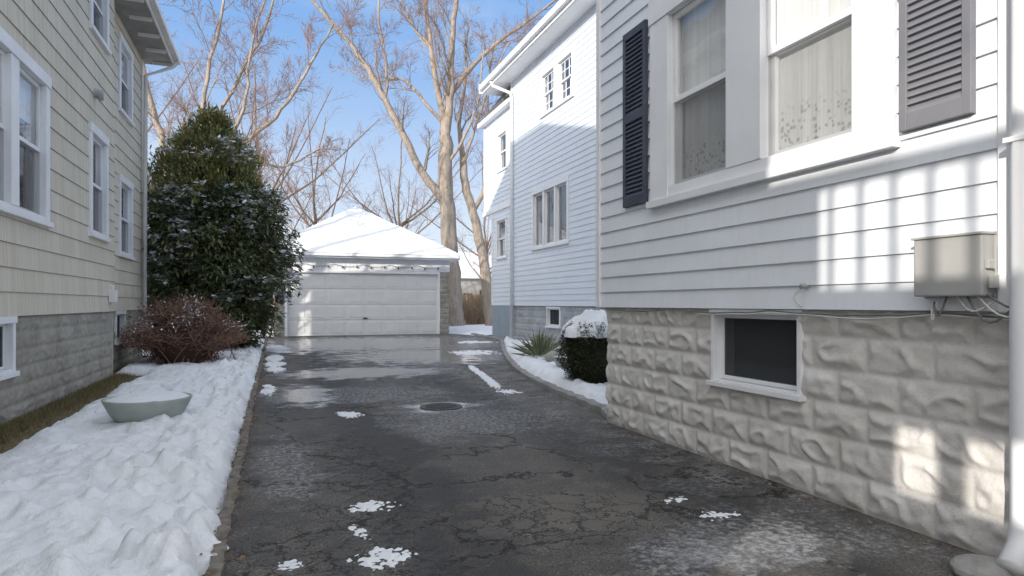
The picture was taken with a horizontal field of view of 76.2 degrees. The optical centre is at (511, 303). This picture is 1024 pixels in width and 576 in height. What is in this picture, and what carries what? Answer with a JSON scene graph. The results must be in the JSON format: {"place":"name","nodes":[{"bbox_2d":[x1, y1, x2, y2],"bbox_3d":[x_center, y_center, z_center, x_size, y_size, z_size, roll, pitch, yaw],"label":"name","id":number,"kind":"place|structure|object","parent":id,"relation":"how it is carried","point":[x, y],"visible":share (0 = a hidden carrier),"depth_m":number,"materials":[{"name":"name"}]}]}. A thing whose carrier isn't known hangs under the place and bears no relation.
{"place":"outdoors","nodes":[
{"label":"outdoors","id":0,"kind":"place"},
{"bbox_2d":[0,326,491,575],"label":"ground","id":1,"kind":"structure","parent":0,"point":[44,426],"depth_m":6.82,"materials":[{"name":"brown soil"}]},
{"bbox_2d":[0,312,112,425],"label":"block foundation","id":2,"kind":"object","parent":1,"relation":"on","point":[60,355],"visible":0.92,"depth_m":8.06,"materials":[{"name":"grey concrete"}]},
{"bbox_2d":[0,316,19,380],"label":"basement window frame","id":3,"kind":"object","parent":2,"relation":"attached to","point":[8,325],"visible":1,"depth_m":6.71,"materials":[{"name":"white wood"}]},
{"bbox_2d":[0,327,1,366],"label":"basement window screen","id":4,"kind":"object","parent":3,"relation":"in","point":[0,346],"visible":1,"depth_m":6.64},
{"bbox_2d":[0,370,144,451],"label":"grass strip","id":5,"kind":"object","parent":1,"relation":"on","point":[21,423],"depth_m":7.46,"materials":[{"name":"brown plant"}]},
{"bbox_2d":[3,310,141,375],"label":"house body","id":6,"kind":"structure","parent":1,"relation":"on","point":[112,342],"depth_m":10.91,"materials":[{"name":"beige"}]},
{"bbox_2d":[0,0,114,316],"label":"shingle wall","id":7,"kind":"structure","parent":6,"relation":"attached to","point":[65,264],"depth_m":8.39,"materials":[{"name":"beige wood"}]},
{"bbox_2d":[0,26,53,227],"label":"double window frame","id":8,"kind":"object","parent":7,"relation":"attached to","point":[17,61],"visible":0.98,"depth_m":7.02,"materials":[{"name":"white wood"}]},
{"bbox_2d":[20,118,25,207],"bbox_3d":[-5.286,-1.774,6.643,0.001,1.571,1.960,0,0,-20],"label":"double window backing","id":9,"kind":"object","parent":8,"relation":"in","point":[22,167],"visible":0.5,"depth_m":7.44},
{"bbox_2d":[20,77,28,123],"bbox_3d":[-5.262,-2.310,6.651,0.001,0.459,1.940,0,0,-20],"label":"double window blind","id":10,"kind":"object","parent":8,"relation":"in","point":[24,100],"visible":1,"depth_m":7.43,"materials":[{"name":"white fabric"}]},
{"bbox_2d":[93,88,103,100],"bbox_3d":[-6.188,-3.131,9.773,0.139,0.173,0.137,0,0,-20],"label":"wall vent","id":11,"kind":"object","parent":7,"relation":"attached to","point":[99,94],"depth_m":9.73,"materials":[{"name":"grey metal"}]},
{"bbox_2d":[88,121,110,242],"bbox_3d":[-6.367,-1.810,9.936,0.240,1.666,1.136,0,0,-20],"label":"sash window frame","id":12,"kind":"object","parent":7,"relation":"attached to","point":[99,137],"visible":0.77,"depth_m":10.28,"materials":[{"name":"white wood"}]},
{"bbox_2d":[93,141,99,230],"bbox_3d":[-6.373,-1.798,9.935,0.035,1.328,0.740,0,0,-20],"label":"sash window glass","id":13,"kind":"object","parent":12,"relation":"in","point":[96,164],"visible":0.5,"depth_m":10.08,"materials":[{"name":"grey glass"}]},
{"bbox_2d":[89,0,111,55],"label":"window frame","id":14,"kind":"object","parent":7,"relation":"attached to","point":[102,36],"visible":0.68,"depth_m":10.34,"materials":[{"name":"white wood"}]},
{"bbox_2d":[94,0,100,31],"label":"window glass","id":15,"kind":"object","parent":14,"relation":"attached to","point":[96,18],"visible":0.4,"depth_m":10.20,"materials":[{"name":"glass"}]},
{"bbox_2d":[109,285,117,302],"bbox_3d":[-6.529,-0.160,10.702,0.090,0.300,0.200,0,0,-20],"label":"outlet box","id":16,"kind":"object","parent":7,"relation":"attached to","point":[113,295],"visible":1,"depth_m":10.63,"materials":[{"name":"grey plastic"}]},
{"bbox_2d":[114,10,141,310],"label":"house wall","id":17,"kind":"structure","parent":6,"relation":"attached to","point":[128,166],"depth_m":12.96,"materials":[{"name":"beige wood"}]},
{"bbox_2d":[118,31,134,126],"bbox_3d":[-7.497,-4.275,12.542,0.240,1.456,1.246,0,0,-20],"label":"side window frame","id":18,"kind":"object","parent":17,"relation":"attached to","point":[128,54],"visible":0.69,"depth_m":12.76,"materials":[{"name":"white wood"}]},
{"bbox_2d":[122,53,126,110],"bbox_3d":[-7.502,-4.263,12.540,0.035,1.118,0.850,0,0,-20],"label":"side window glass","id":19,"kind":"object","parent":18,"relation":"attached to","point":[124,69],"visible":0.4,"depth_m":12.73,"materials":[{"name":"clear glass"}]},
{"bbox_2d":[118,173,134,259],"bbox_3d":[-7.497,-1.635,12.542,0.240,1.536,1.246,0,0,-20],"label":"side window frame","id":20,"kind":"object","parent":17,"relation":"attached to","point":[125,183],"visible":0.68,"depth_m":12.87,"materials":[{"name":"white wood"}]},
{"bbox_2d":[122,188,126,251],"bbox_3d":[-7.502,-1.623,12.540,0.035,1.198,0.850,0,0,-20],"label":"side window glass","id":21,"kind":"object","parent":20,"relation":"attached to","point":[124,204],"visible":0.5,"depth_m":12.73,"materials":[{"name":"glass"}]},
{"bbox_2d":[141,59,143,309],"bbox_3d":[-8.011,-2.575,14.153,0.025,5.410,0.120,0,0,-20],"label":"corner board","id":22,"kind":"object","parent":17,"relation":"attached to","point":[142,80],"visible":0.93,"depth_m":14.11,"materials":[{"name":"white wood"}]},
{"bbox_2d":[114,0,171,63],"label":"soffit","id":23,"kind":"structure","parent":6,"relation":"on","point":[124,9],"depth_m":12.62,"materials":[{"name":"beige wood"}]},
{"bbox_2d":[127,0,179,66],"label":"fascia gutter","id":24,"kind":"object","parent":23,"relation":"attached to","point":[160,22],"visible":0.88,"depth_m":12.81,"materials":[{"name":"white metal"}]},
{"bbox_2d":[143,61,179,347],"bbox_3d":[-7.641,-2.187,14.236,0.724,6.374,0.097,0,0,-38],"label":"downspout","id":25,"kind":"object","parent":24,"relation":"attached to","point":[145,122],"visible":0.88,"depth_m":14.02,"materials":[{"name":"white metal"}]},
{"bbox_2d":[113,310,140,371],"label":"foundation wall","id":26,"kind":"structure","parent":1,"relation":"on","point":[122,357],"depth_m":12.79,"materials":[{"name":"grey concrete"}]},
{"bbox_2d":[114,310,126,344],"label":"basement side window frame","id":27,"kind":"object","parent":26,"relation":"attached to","point":[122,314],"visible":0.43,"depth_m":12.37,"materials":[{"name":"white wood"}]},
{"bbox_2d":[117,316,119,337],"bbox_3d":[-7.401,0.438,12.205,0.001,0.410,0.600,0,0,-20],"label":"basement side window screen","id":28,"kind":"object","parent":27,"relation":"in","point":[118,322],"visible":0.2,"depth_m":12.40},
{"bbox_2d":[0,334,264,575],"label":"snow bank","id":29,"kind":"structure","parent":1,"relation":"on","point":[103,493],"depth_m":3.97,"materials":[{"name":"white snow"}]},
{"bbox_2d":[101,390,192,422],"bbox_3d":[-3.500,0.997,6.282,0.770,0.305,0.770,0,0,-20],"label":"concrete planter bowl","id":30,"kind":"object","parent":29,"relation":"on","point":[139,406],"visible":0.92,"depth_m":6.02,"materials":[{"name":"grey concrete"}]},
{"bbox_2d":[148,0,195,190],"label":"bare oak tree","id":31,"kind":"object","parent":1,"relation":"on","point":[182,10],"visible":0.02,"depth_m":15.06,"materials":[{"name":"brown plant"}]},
{"bbox_2d":[148,42,206,182],"bbox_3d":[-19.005,-6.880,29.999,12.895,16.437,11.576,0,0,8],"label":"bare tree","id":32,"kind":"object","parent":1,"relation":"on","point":[159,115],"visible":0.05,"depth_m":30.33,"materials":[{"name":"brown plant"}]},
{"bbox_2d":[116,289,255,364],"bbox_3d":[-6.279,0.459,12.629,2.550,1.503,2.086,0,0,-20],"label":"barberry bush","id":33,"kind":"object","parent":1,"relation":"on","point":[184,333],"visible":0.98,"depth_m":12.23,"materials":[{"name":"brown plant"}]},
{"bbox_2d":[140,102,312,348],"bbox_3d":[-7.368,-1.800,16.066,4.793,6.193,4.700,0,0,-20],"label":"evergreen tree","id":34,"kind":"object","parent":1,"relation":"on","point":[215,219],"visible":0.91,"depth_m":15.14,"materials":[{"name":"green plant"}]},
{"bbox_2d":[148,46,361,237],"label":"bare tree","id":35,"kind":"object","parent":1,"relation":"on","point":[267,127],"visible":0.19,"depth_m":40.26,"materials":[{"name":"brown plant"}]},
{"bbox_2d":[144,0,366,318],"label":"bare oak tree","id":36,"kind":"object","parent":1,"relation":"on","point":[203,99],"visible":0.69,"depth_m":23.63,"materials":[{"name":"brown plant"}]},
{"bbox_2d":[147,58,390,301],"bbox_3d":[-13.278,-6.112,33.745,10.271,14.887,12.186,0,0,28],"label":"bare tree","id":37,"kind":"object","parent":1,"relation":"on","point":[284,169],"visible":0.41,"depth_m":35.49,"materials":[{"name":"brown plant"}]},
{"bbox_2d":[142,294,481,322],"bbox_3d":[-9.212,0.318,37.129,32.085,1.763,0.080,0,0,-20],"label":"wooden fence","id":38,"kind":"object","parent":1,"relation":"on","point":[471,296],"visible":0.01,"depth_m":39.52,"materials":[{"name":"brown wood"}]},
{"bbox_2d":[255,102,385,231],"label":"bare tree","id":39,"kind":"object","parent":1,"relation":"on","point":[306,217],"visible":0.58,"depth_m":40.86,"materials":[{"name":"brown plant"}]},
{"bbox_2d":[316,115,483,235],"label":"bare tree","id":40,"kind":"object","parent":1,"relation":"on","point":[405,222],"visible":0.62,"depth_m":45.03,"materials":[{"name":"brown plant"}]},
{"bbox_2d":[310,0,558,325],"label":"bare maple tree","id":41,"kind":"object","parent":1,"relation":"on","point":[442,191],"visible":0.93,"depth_m":32.61,"materials":[{"name":"brown plant"}]},
{"bbox_2d":[397,149,490,293],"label":"bare tree","id":42,"kind":"object","parent":1,"relation":"on","point":[487,241],"visible":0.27,"depth_m":46.10,"materials":[{"name":"brown plant"}]},
{"bbox_2d":[449,324,491,335],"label":"snow field","id":43,"kind":"structure","parent":1,"relation":"on","point":[483,329],"depth_m":28.08,"materials":[{"name":"white snow"}]},
{"bbox_2d":[462,286,484,324],"bbox_3d":[-0.502,0.046,36.765,11.188,2.327,4.284,0,0,-20],"label":"dry shrub brush","id":44,"kind":"object","parent":1,"relation":"on","point":[470,317],"visible":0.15,"depth_m":35.53,"materials":[{"name":"brown plant"}]},
{"bbox_2d":[435,0,518,325],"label":"bare maple tree","id":45,"kind":"object","parent":1,"relation":"on","point":[472,208],"visible":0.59,"depth_m":33.56,"materials":[{"name":"brown plant"}]},
{"bbox_2d":[492,306,513,339],"bbox_3d":[-0.235,0.635,21.741,0.070,1.130,2.480,0,0,-20],"label":"base","id":46,"kind":"object","parent":1,"relation":"on","point":[500,321],"visible":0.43,"depth_m":21.96,"materials":[{"name":"grey paint"}]},
{"bbox_2d":[493,207,509,305],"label":"house wall","id":47,"kind":"structure","parent":46,"relation":"on","point":[501,281],"depth_m":21.99,"materials":[{"name":"white wood"}]},
{"bbox_2d":[495,215,506,259],"bbox_3d":[-0.288,-2.200,22.003,0.240,1.406,1.096,0,0,-20],"label":"window frame","id":48,"kind":"object","parent":47,"relation":"attached to","point":[499,238],"visible":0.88,"depth_m":22.38,"materials":[{"name":"white wood"}]},
{"bbox_2d":[502,221,504,255],"bbox_3d":[-0.185,-2.196,22.041,0.001,1.268,0.910,0,0,-20],"label":"window backing","id":49,"kind":"object","parent":48,"relation":"attached to","point":[503,236],"depth_m":22.33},
{"bbox_2d":[64,361,954,575],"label":"leaf litter","id":50,"kind":"object","parent":1,"relation":"on","point":[244,556],"visible":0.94,"depth_m":4.33,"materials":[{"name":"brown plant"}]},
{"bbox_2d":[503,336,607,404],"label":"snow bank","id":51,"kind":"structure","parent":1,"relation":"on","point":[545,370],"depth_m":10.09,"materials":[{"name":"white snow"}]},
{"bbox_2d":[509,327,561,357],"bbox_3d":[0.498,0.764,13.160,1.140,0.712,1.226,0,0,36],"label":"yucca plant","id":52,"kind":"object","parent":51,"relation":"on","point":[540,345],"visible":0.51,"depth_m":13.07,"materials":[{"name":"green plant"}]},
{"bbox_2d":[520,328,560,353],"bbox_3d":[0.707,0.816,14.120,1.104,0.608,1.084,0,0,36],"label":"yucca plant","id":53,"kind":"object","parent":51,"relation":"on","point":[546,340],"visible":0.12,"depth_m":14.11,"materials":[{"name":"green plant"}]},
{"bbox_2d":[544,351,558,361],"bbox_3d":[0.767,0.999,12.203,0.324,0.247,0.280,0,0,-20],"label":"garden rock","id":54,"kind":"object","parent":51,"relation":"on","point":[549,355],"visible":0.53,"depth_m":12.11,"materials":[{"name":"beige stone"}]},
{"bbox_2d":[553,356,566,367],"bbox_3d":[0.955,0.958,10.883,0.560,0.244,0.560,0,0,-20],"label":"rock","id":55,"kind":"object","parent":51,"relation":"on","point":[556,361],"visible":0.06,"depth_m":10.77,"materials":[{"name":"beige stone"}]},
{"bbox_2d":[555,309,607,383],"bbox_3d":[1.256,0.607,9.277,1.272,1.062,1.243,0,0,-20],"label":"snow capped boxwood","id":56,"kind":"object","parent":51,"relation":"on","point":[584,336],"visible":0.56,"depth_m":8.91,"materials":[{"name":"green plant"}]},
{"bbox_2d":[513,306,606,344],"bbox_3d":[1.520,0.620,16.356,0.038,1.160,8.700,0,0,-20],"label":"block foundation","id":57,"kind":"object","parent":1,"relation":"on","point":[528,318],"visible":0.32,"depth_m":18.57,"materials":[{"name":"grey concrete"}]},
{"bbox_2d":[545,307,560,328],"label":"basement window frame","id":58,"kind":"object","parent":57,"relation":"attached to","point":[548,324],"visible":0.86,"depth_m":17.67,"materials":[{"name":"white wood"}]},
{"bbox_2d":[550,310,558,324],"bbox_3d":[1.173,0.361,17.507,0.001,0.396,0.740,0,0,-20],"label":"basement window screen","id":59,"kind":"object","parent":58,"relation":"in","point":[554,316],"visible":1,"depth_m":17.59,"materials":[{"name":"black metal"}]},
{"bbox_2d":[512,5,595,305],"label":"siding wall","id":60,"kind":"structure","parent":57,"relation":"on","point":[558,143],"depth_m":16.98,"materials":[{"name":"white wood"}]},
{"bbox_2d":[530,176,569,250],"bbox_3d":[1.072,-2.370,17.683,0.240,1.706,2.546,0,0,-20],"label":"triple casement frame","id":61,"kind":"object","parent":60,"relation":"attached to","point":[555,186],"visible":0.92,"depth_m":17.97,"materials":[{"name":"white wood"}]},
{"bbox_2d":[539,185,565,244],"bbox_3d":[1.175,-2.364,17.721,0.001,1.532,2.320,0,0,-20],"label":"triple casement backing","id":62,"kind":"object","parent":61,"relation":"in","point":[563,214],"depth_m":17.90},
{"bbox_2d":[539,46,574,118],"bbox_3d":[1.234,-5.775,17.237,0.240,1.256,2.196,0,0,-20],"label":"window frame","id":63,"kind":"object","parent":60,"relation":"attached to","point":[555,69],"visible":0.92,"depth_m":17.11,"materials":[{"name":"white wood"}]},
{"bbox_2d":[548,60,570,109],"bbox_3d":[1.337,-5.766,17.274,0.001,1.068,1.950,0,0,-20],"label":"window backing","id":64,"kind":"object","parent":63,"relation":"attached to","point":[550,85],"depth_m":17.22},
{"bbox_3d":[5.236,-2.875,19.560,8.780,8.150,12.180,0,0,-20],"label":"house body","id":65,"kind":"object","parent":1,"relation":"on","visible":0},
{"bbox_2d":[477,82,512,304],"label":"corner trim","id":66,"kind":"structure","parent":65,"relation":"attached to","point":[501,108],"depth_m":22.86,"materials":[{"name":"white wood"}]},
{"bbox_2d":[485,107,509,211],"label":"house wall","id":67,"kind":"structure","parent":66,"relation":"attached to","point":[497,190],"depth_m":22.60,"materials":[{"name":"white wood"}]},
{"bbox_2d":[496,127,507,173],"bbox_3d":[-0.262,-5.125,21.933,0.240,1.356,1.046,0,0,-20],"label":"window frame","id":68,"kind":"object","parent":67,"relation":"attached to","point":[500,150],"visible":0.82,"depth_m":22.29,"materials":[{"name":"white wood"}]},
{"bbox_2d":[503,135,505,167],"bbox_3d":[-0.159,-5.121,21.971,0.001,1.218,0.860,0,0,-20],"label":"window backing","id":69,"kind":"object","parent":68,"relation":"attached to","point":[504,148],"depth_m":22.23,"materials":[{"name":"grey glass"}]},
{"bbox_2d":[480,85,510,121],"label":"roof","id":70,"kind":"structure","parent":65,"relation":"on","point":[503,97],"depth_m":21.60,"materials":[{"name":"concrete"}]},
{"bbox_2d":[479,0,595,95],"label":"fascia gutter","id":71,"kind":"object","parent":65,"relation":"on","point":[560,18],"visible":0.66,"depth_m":17.40,"materials":[{"name":"white metal"}]},
{"bbox_2d":[489,80,512,337],"bbox_3d":[-0.351,-3.012,20.430,0.846,8.124,0.129,0,0,25],"label":"downspout","id":72,"kind":"object","parent":71,"relation":"attached to","point":[511,199],"visible":1,"depth_m":20.23,"materials":[{"name":"white metal"}]},
{"bbox_2d":[145,0,557,292],"label":"sky","id":73,"kind":"structure","parent":0,"point":[363,107],"materials":[{"name":"blue"}]},
{"bbox_2d":[273,207,459,336],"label":"detached garage","id":74,"kind":"structure","parent":0,"point":[371,274],"depth_m":25.17,"materials":[{"name":"paint"}]},
{"bbox_2d":[287,272,436,335],"bbox_3d":[-5.651,0.023,25.100,5.662,2.366,0.062,0,0,-20],"label":"garage door","id":75,"kind":"structure","parent":74,"relation":"in","point":[329,304],"depth_m":25.04,"materials":[{"name":"paint"}]},
{"bbox_2d":[461,278,481,297],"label":"walls","id":76,"kind":"structure","parent":0,"point":[473,284],"depth_m":57.24,"materials":[{"name":"white paint"}]},
{"bbox_2d":[458,252,490,278],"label":"snowy roof","id":77,"kind":"structure","parent":76,"relation":"on","point":[468,271],"depth_m":58.67,"materials":[{"name":"white snow"}]},
{"bbox_2d":[222,334,976,575],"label":"asphalt driveway","id":78,"kind":"structure","parent":0,"point":[532,479],"depth_m":4.15,"materials":[{"name":"grey asphalt"}]},
{"bbox_2d":[205,336,267,575],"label":"curb","id":79,"kind":"structure","parent":78,"relation":"on","point":[217,561],"depth_m":4.01,"materials":[{"name":"concrete"}]},
{"bbox_2d":[420,403,462,410],"bbox_3d":[-0.821,1.198,7.576,0.499,0.045,0.499,0,0,-20],"label":"drain cover","id":80,"kind":"object","parent":78,"relation":"on","point":[441,406],"visible":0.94,"depth_m":7.47,"materials":[{"name":"metal"}]},
{"bbox_2d":[261,341,740,570],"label":"snow patches","id":81,"kind":"object","parent":78,"relation":"on","point":[388,555],"visible":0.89,"depth_m":3.87,"materials":[{"name":"white snow"}]},
{"bbox_2d":[470,333,607,420],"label":"curb","id":82,"kind":"structure","parent":78,"relation":"on","point":[593,404],"depth_m":8.98,"materials":[{"name":"concrete"}]},
{"bbox_2d":[605,307,1008,556],"bbox_3d":[2.642,0.600,1.957,0.039,1.200,9.870,0,0,-20],"label":"block foundation","id":83,"kind":"object","parent":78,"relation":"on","point":[903,422],"visible":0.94,"depth_m":3.73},
{"bbox_2d":[706,309,806,401],"bbox_3d":[1.759,0.330,4.604,0.235,0.586,0.956,0,0,-20],"label":"basement window frame","id":84,"kind":"object","parent":83,"relation":"attached to","point":[779,390],"visible":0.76,"depth_m":4.64,"materials":[{"name":"white wood"}]},
{"bbox_2d":[725,318,796,385],"bbox_3d":[1.752,0.324,4.602,0.001,0.432,0.780,0,0,-20],"label":"basement window screen","id":85,"kind":"object","parent":84,"relation":"in","point":[762,349],"visible":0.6,"depth_m":4.58,"materials":[{"name":"black glass"}]},
{"bbox_2d":[950,554,1023,575],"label":"splash block","id":86,"kind":"object","parent":78,"relation":"on","point":[971,565],"visible":0.77,"depth_m":2.83,"materials":[{"name":"concrete"}]},
{"bbox_3d":[6.786,-2.800,3.502,8.850,8.000,9.940,0,0,-20],"label":"house body","id":87,"kind":"object","parent":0,"visible":0},
{"bbox_2d":[600,0,997,310],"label":"siding wall","id":88,"kind":"structure","parent":87,"relation":"attached to","point":[838,236],"depth_m":4.06,"materials":[{"name":"white wood"}]},
{"bbox_2d":[623,19,647,208],"bbox_3d":[1.124,-1.710,5.970,0.036,1.626,0.396,0,0,-20],"label":"shutter","id":89,"kind":"object","parent":88,"relation":"attached to","point":[635,115],"visible":0.98,"depth_m":5.95,"materials":[{"name":"wood"}]},
{"bbox_2d":[646,0,901,208],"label":"double window frame","id":90,"kind":"object","parent":88,"relation":"attached to","point":[749,76],"visible":1,"depth_m":4.46,"materials":[{"name":"white wood"}]},
{"bbox_2d":[681,0,851,178],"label":"double window backing","id":91,"kind":"object","parent":90,"relation":"in","point":[815,88],"depth_m":4.39,"materials":[{"name":"white fabric"}]},
{"bbox_2d":[596,0,1008,312],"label":"corner boards","id":92,"kind":"object","parent":88,"relation":"attached to","point":[1003,149],"visible":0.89,"depth_m":2.97,"materials":[{"name":"white wood"}]},
{"bbox_2d":[799,283,807,288],"bbox_3d":[1.812,-0.109,4.065,0.054,0.034,0.031,0,0,-20],"label":"hose bib","id":93,"kind":"object","parent":88,"relation":"attached to","point":[803,286],"visible":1,"depth_m":4.06,"materials":[{"name":"grey metal"}]},
{"bbox_2d":[601,289,1008,323],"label":"utility cables","id":94,"kind":"object","parent":88,"relation":"attached to","point":[932,314],"visible":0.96,"depth_m":3.32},
{"bbox_2d":[898,0,975,133],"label":"shutter","id":95,"kind":"object","parent":88,"relation":"attached to","point":[936,61],"visible":1,"depth_m":3.25,"materials":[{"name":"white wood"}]},
{"bbox_2d":[911,231,998,288],"bbox_3d":[2.120,-0.200,3.133,0.097,0.266,0.384,0,0,-20],"label":"utility box lid","id":96,"kind":"object","parent":88,"relation":"attached to","point":[993,281],"visible":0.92,"depth_m":2.97,"materials":[{"name":"grey metal"}]},
{"bbox_2d":[914,234,996,297],"bbox_3d":[2.121,-0.177,3.145,0.087,0.301,0.356,0,0,-20],"label":"utility box","id":97,"kind":"object","parent":88,"relation":"attached to","point":[951,267],"visible":0.97,"depth_m":3.09,"materials":[{"name":"grey metal"}]},
{"bbox_2d":[996,0,1023,575],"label":"downspout","id":98,"kind":"object","parent":88,"relation":"attached to","point":[1010,558],"visible":1,"depth_m":2.81,"materials":[{"name":"white metal"}]},
{"bbox_2d":[1002,133,1023,143],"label":"downspout straps","id":99,"kind":"object","parent":98,"relation":"attached to","point":[1010,139],"visible":0.56,"depth_m":2.82,"materials":[{"name":"white metal"}]}
]}

